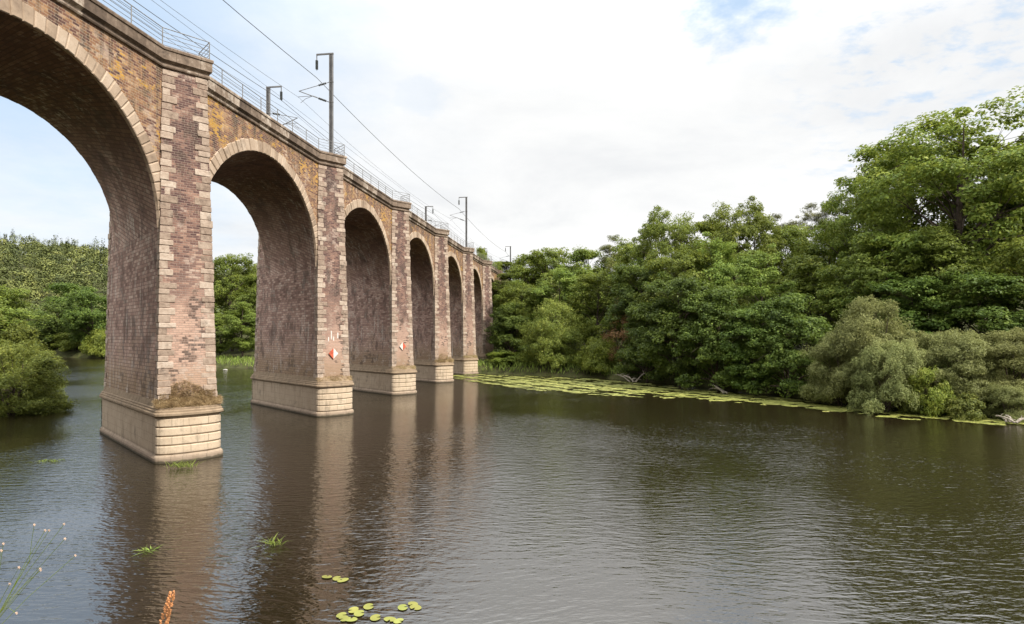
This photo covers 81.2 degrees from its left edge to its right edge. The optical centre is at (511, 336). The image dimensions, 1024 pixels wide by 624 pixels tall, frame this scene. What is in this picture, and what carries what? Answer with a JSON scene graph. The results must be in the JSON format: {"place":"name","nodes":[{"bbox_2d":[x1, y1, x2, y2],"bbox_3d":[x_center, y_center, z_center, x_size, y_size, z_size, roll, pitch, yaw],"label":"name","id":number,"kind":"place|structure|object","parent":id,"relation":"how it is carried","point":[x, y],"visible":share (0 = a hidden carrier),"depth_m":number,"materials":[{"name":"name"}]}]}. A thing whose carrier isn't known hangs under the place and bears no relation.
{"place":"outdoors","nodes":[
{"label":"outdoors","id":0,"kind":"place"},
{"bbox_2d":[0,357,1023,623],"bbox_3d":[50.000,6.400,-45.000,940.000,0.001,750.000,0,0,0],"label":"river water","id":1,"kind":"structure","parent":0,"point":[460,501],"depth_m":21.58,"materials":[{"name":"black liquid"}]},
{"bbox_2d":[134,545,161,554],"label":"grass tuft","id":2,"kind":"object","parent":1,"relation":"on","point":[146,550],"visible":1,"depth_m":17.79,"materials":[{"name":"green plant"}]},
{"bbox_2d":[164,457,208,468],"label":"grass tuft","id":3,"kind":"object","parent":1,"relation":"on","point":[176,465],"visible":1,"depth_m":28.94,"materials":[{"name":"green plant"}]},
{"bbox_2d":[254,533,287,547],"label":"grass tuft","id":4,"kind":"object","parent":1,"relation":"on","point":[272,542],"visible":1,"depth_m":18.27,"materials":[{"name":"green plant"}]},
{"bbox_2d":[354,610,363,615],"bbox_3d":[-3.520,6.378,13.764,0.246,0.004,0.334,0,0,-5],"label":"lily pad","id":5,"kind":"object","parent":1,"relation":"on","point":[358,613],"visible":1,"depth_m":13.74,"materials":[{"name":"green plant"}]},
{"bbox_2d":[363,603,373,608],"bbox_3d":[-3.387,6.378,14.110,0.245,0.004,0.333,0,0,-8],"label":"lily pad","id":6,"kind":"object","parent":1,"relation":"on","point":[368,606],"visible":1,"depth_m":14.10,"materials":[{"name":"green plant"}]},
{"bbox_2d":[370,614,379,620],"bbox_3d":[-3.099,6.378,13.555,0.241,0.004,0.328,0,0,-2],"label":"lily pad","id":7,"kind":"object","parent":1,"relation":"on","point":[374,617],"visible":1,"depth_m":13.55,"materials":[{"name":"green plant"}]},
{"bbox_2d":[618,372,645,381],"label":"driftwood","id":8,"kind":"object","parent":1,"relation":"on","point":[632,378],"visible":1,"depth_m":82.17,"materials":[{"name":"grey wood"}]},
{"bbox_2d":[453,374,1023,424],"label":"lily mat","id":9,"kind":"object","parent":1,"relation":"on","point":[786,402],"visible":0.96,"depth_m":66.60,"materials":[{"name":"green plant"}]},
{"bbox_2d":[997,414,1023,422],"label":"driftwood","id":10,"kind":"object","parent":1,"relation":"in","point":[1010,419],"visible":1,"depth_m":43.46,"materials":[{"name":"grey wood"}]},
{"bbox_2d":[0,256,1023,417],"bbox_3d":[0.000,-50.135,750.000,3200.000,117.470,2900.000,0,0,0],"label":"ground","id":11,"kind":"structure","parent":0,"point":[235,353],"depth_m":100.83,"materials":[{"name":"green plant"}]},
{"bbox_2d":[0,549,41,616],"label":"flower stalk","id":12,"kind":"object","parent":11,"relation":"on","point":[19,567],"visible":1,"depth_m":3.30,"materials":[{"name":"green plant"}]},
{"bbox_2d":[0,304,52,396],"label":"broadleaf tree","id":13,"kind":"object","parent":11,"relation":"on","point":[27,334],"visible":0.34,"depth_m":57.04,"materials":[{"name":"green plant"}]},
{"bbox_2d":[0,284,57,368],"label":"broadleaf tree","id":14,"kind":"object","parent":11,"relation":"on","point":[9,302],"visible":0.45,"depth_m":60.53,"materials":[{"name":"green plant"}]},
{"bbox_2d":[23,310,46,342],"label":"broadleaf tree","id":15,"kind":"object","parent":11,"relation":"on","point":[34,315],"visible":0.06,"depth_m":193.88,"materials":[{"name":"green plant"}]},
{"bbox_2d":[6,379,68,407],"bbox_3d":[-43.093,5.169,53.797,4.942,3.683,5.659,0,0,-26],"label":"round bush","id":16,"kind":"object","parent":11,"relation":"on","point":[61,391],"visible":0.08,"depth_m":54.50,"materials":[{"name":"green plant"}]},
{"bbox_2d":[0,523,76,623],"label":"flower stalk","id":17,"kind":"object","parent":11,"relation":"on","point":[45,530],"visible":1,"depth_m":3.51,"materials":[{"name":"green plant"}]},
{"bbox_2d":[0,339,80,417],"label":"round bush","id":18,"kind":"object","parent":11,"relation":"on","point":[35,372],"visible":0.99,"depth_m":49.44,"materials":[{"name":"green plant"}]},
{"bbox_2d":[29,339,60,349],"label":"waterside bush","id":19,"kind":"object","parent":11,"relation":"on","point":[53,347],"visible":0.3,"depth_m":187.41,"materials":[{"name":"green plant"}]},
{"bbox_2d":[28,301,87,348],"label":"broadleaf tree","id":20,"kind":"object","parent":11,"relation":"on","point":[48,329],"visible":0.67,"depth_m":184.51,"materials":[{"name":"green plant"}]},
{"bbox_2d":[50,332,81,351],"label":"waterside bush","id":21,"kind":"object","parent":11,"relation":"on","point":[67,345],"visible":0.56,"depth_m":180.81,"materials":[{"name":"green plant"}]},
{"bbox_2d":[39,282,106,324],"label":"broadleaf tree","id":22,"kind":"object","parent":11,"relation":"on","point":[62,288],"visible":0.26,"depth_m":212.66,"materials":[{"name":"green plant"}]},
{"bbox_2d":[58,289,106,341],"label":"broadleaf tree","id":23,"kind":"object","parent":11,"relation":"on","point":[80,318],"visible":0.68,"depth_m":177.03,"materials":[{"name":"green plant"}]},
{"bbox_2d":[78,327,105,356],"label":"waterside bush","id":24,"kind":"object","parent":11,"relation":"on","point":[95,344],"visible":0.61,"depth_m":172.74,"materials":[{"name":"green plant"}]},
{"bbox_2d":[159,590,174,623],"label":"flower stalk","id":25,"kind":"object","parent":11,"relation":"on","point":[168,609],"visible":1,"depth_m":2.69,"materials":[{"name":"orange plant"}]},
{"bbox_2d":[213,274,236,337],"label":"broadleaf tree","id":26,"kind":"object","parent":11,"relation":"on","point":[221,295],"visible":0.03,"depth_m":152.66,"materials":[{"name":"green plant"}]},
{"bbox_2d":[214,311,237,355],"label":"broadleaf tree","id":27,"kind":"object","parent":11,"relation":"on","point":[221,346],"visible":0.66,"depth_m":134.56,"materials":[{"name":"green plant"}]},
{"bbox_2d":[212,253,256,351],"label":"broadleaf tree","id":28,"kind":"object","parent":11,"relation":"on","point":[235,268],"visible":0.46,"depth_m":148.62,"materials":[{"name":"green plant"}]},
{"bbox_2d":[217,298,255,357],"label":"broadleaf tree","id":29,"kind":"object","parent":11,"relation":"on","point":[242,343],"visible":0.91,"depth_m":132.76,"materials":[{"name":"green plant"}]},
{"bbox_2d":[227,273,256,332],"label":"broadleaf tree","id":30,"kind":"object","parent":11,"relation":"on","point":[249,280],"visible":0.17,"depth_m":143.97,"materials":[{"name":"green plant"}]},
{"bbox_2d":[0,0,503,463],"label":"railway viaduct","id":31,"kind":"object","parent":11,"relation":"on","point":[363,278],"visible":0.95,"depth_m":36.59,"materials":[{"name":"stone"}]},
{"bbox_2d":[150,381,222,408],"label":"dry grass","id":32,"kind":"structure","parent":31,"relation":"on","point":[203,398],"depth_m":31.09,"materials":[{"name":"plant"}]},
{"bbox_2d":[266,86,297,127],"bbox_3d":[-21.310,-18.675,55.343,3.205,9.050,0.510,0,0,7],"label":"catenary mast","id":33,"kind":"object","parent":31,"relation":"on","point":[268,96],"visible":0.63,"depth_m":55.42,"materials":[{"name":"metal"}]},
{"bbox_2d":[112,0,450,234],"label":"overhead wire","id":34,"kind":"object","parent":33,"relation":"hanging from","point":[238,87],"visible":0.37,"depth_m":45.08,"materials":[{"name":"grey metal"}]},
{"bbox_2d":[133,0,476,248],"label":"overhead wire","id":35,"kind":"object","parent":33,"relation":"hanging from","point":[275,96],"visible":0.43,"depth_m":51.74,"materials":[{"name":"grey metal"}]},
{"bbox_2d":[299,53,333,152],"bbox_3d":[-16.576,-19.025,50.607,3.205,9.750,0.511,0,0,9],"label":"catenary mast","id":36,"kind":"object","parent":31,"relation":"on","point":[331,96],"visible":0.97,"depth_m":50.38,"materials":[{"name":"metal"}]},
{"bbox_2d":[152,0,487,253],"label":"overhead wire","id":37,"kind":"object","parent":36,"relation":"hanging from","point":[277,94],"visible":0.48,"depth_m":45.94,"materials":[{"name":"grey metal"}]},
{"bbox_2d":[329,348,337,358],"bbox_3d":[-14.568,1.400,48.659,0.828,0.900,0.140,0,0,-44],"label":"navigation sign","id":38,"kind":"object","parent":31,"relation":"attached to","point":[333,353],"visible":1,"depth_m":48.60,"materials":[{"name":"metal"}]},
{"bbox_2d":[316,374,352,381],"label":"dry grass","id":39,"kind":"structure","parent":31,"relation":"on","point":[348,378],"depth_m":48.44,"materials":[{"name":"plant"}]},
{"bbox_2d":[391,363,415,369],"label":"dry grass","id":40,"kind":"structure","parent":31,"relation":"on","point":[404,367],"depth_m":65.62,"materials":[{"name":"plant"}]},
{"bbox_2d":[435,354,453,362],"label":"dry grass","id":41,"kind":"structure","parent":31,"relation":"on","point":[446,360],"depth_m":83.09,"materials":[{"name":"plant"}]},
{"bbox_2d":[450,197,467,246],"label":"catenary mast","id":42,"kind":"object","parent":31,"relation":"on","point":[465,211],"visible":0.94,"depth_m":102.34,"materials":[{"name":"metal"}]},
{"bbox_2d":[477,247,489,260],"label":"shrub","id":43,"kind":"object","parent":31,"relation":"on","point":[483,252],"visible":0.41,"depth_m":122.92,"materials":[{"name":"green plant"}]},
{"bbox_2d":[492,261,502,270],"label":"shrub","id":44,"kind":"object","parent":31,"relation":"on","point":[498,263],"visible":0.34,"depth_m":138.35,"materials":[{"name":"green plant"}]},
{"bbox_2d":[500,246,510,261],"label":"catenary mast","id":45,"kind":"object","parent":31,"relation":"on","point":[510,253],"visible":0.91,"depth_m":154.32,"materials":[{"name":"metal"}]},
{"bbox_2d":[162,1,488,252],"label":"overhead wire","id":46,"kind":"object","parent":45,"relation":"hanging from","point":[285,88],"visible":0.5,"depth_m":45.95,"materials":[{"name":"grey metal"}]},
{"bbox_2d":[223,0,508,255],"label":"overhead wire","id":47,"kind":"object","parent":45,"relation":"hanging from","point":[337,99],"visible":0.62,"depth_m":54.69,"materials":[{"name":"grey metal"}]},
{"bbox_2d":[0,228,989,348],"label":"wood","id":48,"kind":"object","parent":11,"relation":"on","point":[39,256],"visible":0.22,"depth_m":282.40,"materials":[{"name":"green plant"}]},
{"bbox_2d":[483,302,532,357],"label":"broadleaf tree","id":49,"kind":"object","parent":11,"relation":"on","point":[499,336],"visible":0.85,"depth_m":109.96,"materials":[{"name":"green plant"}]},
{"bbox_2d":[485,351,534,365],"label":"waterside bush","id":50,"kind":"object","parent":11,"relation":"on","point":[513,357],"visible":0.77,"depth_m":105.14,"materials":[{"name":"green plant"}]},
{"bbox_2d":[497,261,522,272],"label":"broadleaf tree","id":51,"kind":"object","parent":11,"relation":"on","point":[506,267],"visible":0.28,"depth_m":144.06,"materials":[{"name":"green plant"}]},
{"bbox_2d":[492,276,531,349],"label":"broadleaf tree","id":52,"kind":"object","parent":11,"relation":"on","point":[497,304],"visible":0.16,"depth_m":123.33,"materials":[{"name":"green plant"}]},
{"bbox_2d":[492,272,539,307],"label":"broadleaf tree","id":53,"kind":"object","parent":11,"relation":"on","point":[500,284],"visible":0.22,"depth_m":129.96,"materials":[{"name":"green plant"}]},
{"bbox_2d":[495,282,544,346],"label":"broadleaf tree","id":54,"kind":"object","parent":11,"relation":"on","point":[509,294],"visible":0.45,"depth_m":113.56,"materials":[{"name":"green plant"}]},
{"bbox_2d":[509,254,550,283],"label":"broadleaf tree","id":55,"kind":"object","parent":11,"relation":"on","point":[527,261],"visible":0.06,"depth_m":138.01,"materials":[{"name":"green plant"}]},
{"bbox_2d":[506,247,570,325],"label":"broadleaf tree","id":56,"kind":"object","parent":11,"relation":"on","point":[555,260],"visible":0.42,"depth_m":126.35,"materials":[{"name":"green plant"}]},
{"bbox_2d":[516,298,586,368],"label":"round bush","id":57,"kind":"object","parent":11,"relation":"on","point":[548,334],"visible":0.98,"depth_m":98.25,"materials":[{"name":"green plant"}]},
{"bbox_2d":[528,264,589,354],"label":"broadleaf tree","id":58,"kind":"object","parent":11,"relation":"on","point":[560,273],"visible":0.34,"depth_m":110.31,"materials":[{"name":"green plant"}]},
{"bbox_2d":[551,246,615,325],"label":"broadleaf tree","id":59,"kind":"object","parent":11,"relation":"on","point":[580,255],"visible":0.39,"depth_m":118.98,"materials":[{"name":"green plant"}]},
{"bbox_2d":[565,269,624,357],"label":"broadleaf tree","id":60,"kind":"object","parent":11,"relation":"on","point":[595,328],"visible":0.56,"depth_m":104.72,"materials":[{"name":"green plant"}]},
{"bbox_2d":[572,334,621,372],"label":"waterside bush","id":61,"kind":"object","parent":11,"relation":"on","point":[601,362],"visible":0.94,"depth_m":92.20,"materials":[{"name":"green plant"}]},
{"bbox_2d":[597,235,629,290],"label":"tree","id":62,"kind":"object","parent":11,"relation":"on","point":[607,250],"visible":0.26,"depth_m":117.20,"materials":[{"name":"green plant"}]},
{"bbox_2d":[601,299,636,366],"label":"broadleaf tree","id":63,"kind":"object","parent":11,"relation":"on","point":[621,334],"visible":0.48,"depth_m":91.61,"materials":[{"name":"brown plant"}]},
{"bbox_2d":[604,237,656,333],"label":"broadleaf tree","id":64,"kind":"object","parent":11,"relation":"on","point":[627,249],"visible":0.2,"depth_m":104.08,"materials":[{"name":"green plant"}]},
{"bbox_2d":[599,257,664,351],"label":"broadleaf tree","id":65,"kind":"object","parent":11,"relation":"on","point":[627,292],"visible":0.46,"depth_m":90.70,"materials":[{"name":"green plant"}]},
{"bbox_2d":[613,301,676,381],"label":"waterside tree","id":66,"kind":"object","parent":11,"relation":"on","point":[636,366],"visible":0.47,"depth_m":83.14,"materials":[{"name":"green plant"}]},
{"bbox_2d":[620,205,714,358],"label":"broadleaf tree","id":67,"kind":"object","parent":11,"relation":"on","point":[651,230],"visible":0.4,"depth_m":94.24,"materials":[{"name":"green plant"}]},
{"bbox_2d":[632,271,722,386],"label":"waterside tree","id":68,"kind":"object","parent":11,"relation":"on","point":[671,323],"visible":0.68,"depth_m":74.68,"materials":[{"name":"green plant"}]},
{"bbox_2d":[624,248,735,345],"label":"broadleaf tree","id":69,"kind":"object","parent":11,"relation":"on","point":[687,259],"visible":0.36,"depth_m":82.45,"materials":[{"name":"green plant"}]},
{"bbox_2d":[669,219,739,320],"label":"broadleaf tree","id":70,"kind":"object","parent":11,"relation":"on","point":[704,228],"visible":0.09,"depth_m":97.14,"materials":[{"name":"green plant"}]},
{"bbox_2d":[680,231,749,364],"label":"broadleaf tree","id":71,"kind":"object","parent":11,"relation":"on","point":[727,271],"visible":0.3,"depth_m":81.33,"materials":[{"name":"green plant"}]},
{"bbox_2d":[667,285,763,390],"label":"waterside tree","id":72,"kind":"object","parent":11,"relation":"on","point":[712,313],"visible":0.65,"depth_m":68.53,"materials":[{"name":"green plant"}]},
{"bbox_2d":[693,195,788,309],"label":"broadleaf tree","id":73,"kind":"object","parent":11,"relation":"on","point":[750,230],"visible":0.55,"depth_m":87.07,"materials":[{"name":"green plant"}]},
{"bbox_2d":[713,303,796,394],"bbox_3d":[26.427,1.768,65.140,8.477,10.737,8.784,0,0,-3],"label":"waterside tree","id":74,"kind":"object","parent":11,"relation":"on","point":[737,368],"visible":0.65,"depth_m":63.74,"materials":[{"name":"green plant"}]},
{"bbox_2d":[727,243,797,360],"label":"broadleaf tree","id":75,"kind":"object","parent":11,"relation":"on","point":[757,290],"visible":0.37,"depth_m":69.75,"materials":[{"name":"green plant"}]},
{"bbox_2d":[772,213,789,269],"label":"pine tree","id":76,"kind":"object","parent":11,"relation":"on","point":[776,216],"visible":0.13,"depth_m":116.34,"materials":[{"name":"green plant"}]},
{"bbox_2d":[736,292,833,397],"bbox_3d":[29.034,1.163,62.014,9.612,12.149,9.388,0,0,-35],"label":"waterside tree","id":77,"kind":"object","parent":11,"relation":"on","point":[787,356],"visible":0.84,"depth_m":60.23,"materials":[{"name":"green plant"}]},
{"bbox_2d":[753,223,820,327],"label":"broadleaf tree","id":78,"kind":"object","parent":11,"relation":"on","point":[794,237],"visible":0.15,"depth_m":90.26,"materials":[{"name":"green plant"}]},
{"bbox_2d":[787,202,824,245],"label":"pine tree","id":79,"kind":"object","parent":11,"relation":"on","point":[818,216],"visible":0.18,"depth_m":110.89,"materials":[{"name":"green plant"}]},
{"bbox_2d":[764,253,859,351],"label":"broadleaf tree","id":80,"kind":"object","parent":11,"relation":"on","point":[805,265],"visible":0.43,"depth_m":74.03,"materials":[{"name":"green plant"}]},
{"bbox_2d":[808,360,828,402],"bbox_3d":[30.378,4.856,58.462,2.294,5.694,2.736,0,0,41],"label":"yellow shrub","id":81,"kind":"object","parent":11,"relation":"on","point":[818,380],"visible":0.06,"depth_m":58.13,"materials":[{"name":"green plant"}]},
{"bbox_2d":[812,199,843,258],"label":"pine tree","id":82,"kind":"object","parent":11,"relation":"on","point":[823,214],"visible":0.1,"depth_m":109.48,"materials":[{"name":"green plant"}]},
{"bbox_2d":[787,226,871,323],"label":"broadleaf tree","id":83,"kind":"object","parent":11,"relation":"on","point":[829,260],"visible":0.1,"depth_m":88.04,"materials":[{"name":"green plant"}]},
{"bbox_2d":[797,330,881,407],"bbox_3d":[30.453,3.428,54.959,7.193,8.138,7.377,0,0,-44],"label":"willow bush","id":84,"kind":"object","parent":11,"relation":"on","point":[813,392],"visible":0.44,"depth_m":54.85,"materials":[{"name":"green plant"}]},
{"bbox_2d":[805,258,891,353],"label":"broadleaf tree","id":85,"kind":"object","parent":11,"relation":"on","point":[827,293],"visible":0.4,"depth_m":67.30,"materials":[{"name":"green plant"}]},
{"bbox_2d":[807,164,925,292],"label":"broadleaf tree","id":86,"kind":"object","parent":11,"relation":"on","point":[835,243],"visible":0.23,"depth_m":80.37,"materials":[{"name":"green plant"}]},
{"bbox_2d":[816,294,934,405],"bbox_3d":[32.340,1.966,53.834,9.657,11.775,9.416,0,0,-3],"label":"willow bush","id":87,"kind":"object","parent":11,"relation":"on","point":[863,317],"visible":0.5,"depth_m":53.00,"materials":[{"name":"green plant"}]},
{"bbox_2d":[832,205,937,341],"bbox_3d":[41.434,-4.447,65.817,11.220,19.773,10.313,0,0,-35],"label":"broadleaf tree","id":88,"kind":"object","parent":11,"relation":"on","point":[862,256],"visible":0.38,"depth_m":64.55,"materials":[{"name":"green plant"}]},
{"bbox_2d":[845,338,927,415],"bbox_3d":[31.086,3.414,49.920,5.752,7.868,6.088,0,0,1],"label":"willow bush","id":89,"kind":"object","parent":11,"relation":"on","point":[865,400],"visible":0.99,"depth_m":48.95,"materials":[{"name":"green plant"}]},
{"bbox_2d":[843,145,970,290],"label":"broadleaf tree","id":90,"kind":"object","parent":11,"relation":"on","point":[932,208],"visible":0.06,"depth_m":76.53,"materials":[{"name":"green plant"}]},
{"bbox_2d":[866,271,965,368],"bbox_3d":[40.442,-0.650,59.924,10.135,11.871,9.781,0,0,1],"label":"broadleaf tree","id":91,"kind":"object","parent":11,"relation":"on","point":[923,286],"visible":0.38,"depth_m":57.85,"materials":[{"name":"green plant"}]},
{"bbox_2d":[823,86,1023,291],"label":"broadleaf tree","id":92,"kind":"object","parent":11,"relation":"on","point":[932,172],"visible":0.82,"depth_m":63.61,"materials":[{"name":"green plant"}]},
{"bbox_2d":[897,365,956,416],"bbox_3d":[33.829,4.849,48.468,4.315,5.200,4.075,0,0,36],"label":"waterside bush","id":93,"kind":"object","parent":11,"relation":"on","point":[937,400],"visible":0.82,"depth_m":47.73,"materials":[{"name":"green plant"}]},
{"bbox_2d":[887,219,993,341],"bbox_3d":[44.336,-3.674,62.171,10.540,17.018,9.688,0,0,-34],"label":"broadleaf tree","id":94,"kind":"object","parent":11,"relation":"on","point":[944,237],"visible":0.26,"depth_m":59.20,"materials":[{"name":"green plant"}]},
{"bbox_2d":[909,327,1017,405],"bbox_3d":[37.089,2.396,49.712,8.523,7.407,8.053,0,0,6],"label":"willow bush","id":95,"kind":"object","parent":11,"relation":"on","point":[959,343],"visible":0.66,"depth_m":48.14,"materials":[{"name":"green plant"}]},
{"bbox_2d":[944,391,986,420],"bbox_3d":[35.070,5.714,45.907,3.012,3.045,2.526,0,0,-26],"label":"bush","id":96,"kind":"object","parent":11,"relation":"on","point":[971,406],"visible":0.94,"depth_m":45.54,"materials":[{"name":"green plant"}]},
{"bbox_2d":[914,269,1023,374],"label":"broadleaf tree","id":97,"kind":"object","parent":11,"relation":"on","point":[991,285],"visible":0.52,"depth_m":54.03,"materials":[{"name":"green plant"}]},
{"bbox_2d":[945,327,1023,396],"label":"willow bush","id":98,"kind":"object","parent":11,"relation":"on","point":[1013,348],"visible":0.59,"depth_m":47.99,"materials":[{"name":"green plant"}]},
{"bbox_2d":[948,183,1023,272],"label":"broadleaf tree","id":99,"kind":"object","parent":11,"relation":"on","point":[982,224],"visible":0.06,"depth_m":67.06,"materials":[{"name":"green plant"}]},
{"bbox_2d":[962,144,1022,309],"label":"broadleaf tree","id":100,"kind":"object","parent":11,"relation":"on","point":[985,180],"visible":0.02,"depth_m":72.62,"materials":[{"name":"green plant"}]},
{"bbox_2d":[979,230,1023,330],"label":"broadleaf tree","id":101,"kind":"object","parent":11,"relation":"on","point":[1015,245],"visible":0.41,"depth_m":55.80,"materials":[{"name":"green plant"}]},
{"bbox_2d":[979,382,1023,422],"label":"willow bush","id":102,"kind":"object","parent":11,"relation":"on","point":[1007,392],"visible":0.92,"depth_m":45.24,"materials":[{"name":"green plant"}]},
{"bbox_2d":[0,0,1023,280],"label":"sky","id":103,"kind":"structure","parent":0,"point":[559,123],"materials":[{"name":"white"}]},
{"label":"catenary mast","id":104,"kind":"object","parent":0,"visible":0},
{"bbox_2d":[119,0,489,258],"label":"overhead wire","id":105,"kind":"object","parent":104,"relation":"hanging from","point":[252,88],"visible":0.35,"depth_m":47.05,"materials":[{"name":"grey metal"}]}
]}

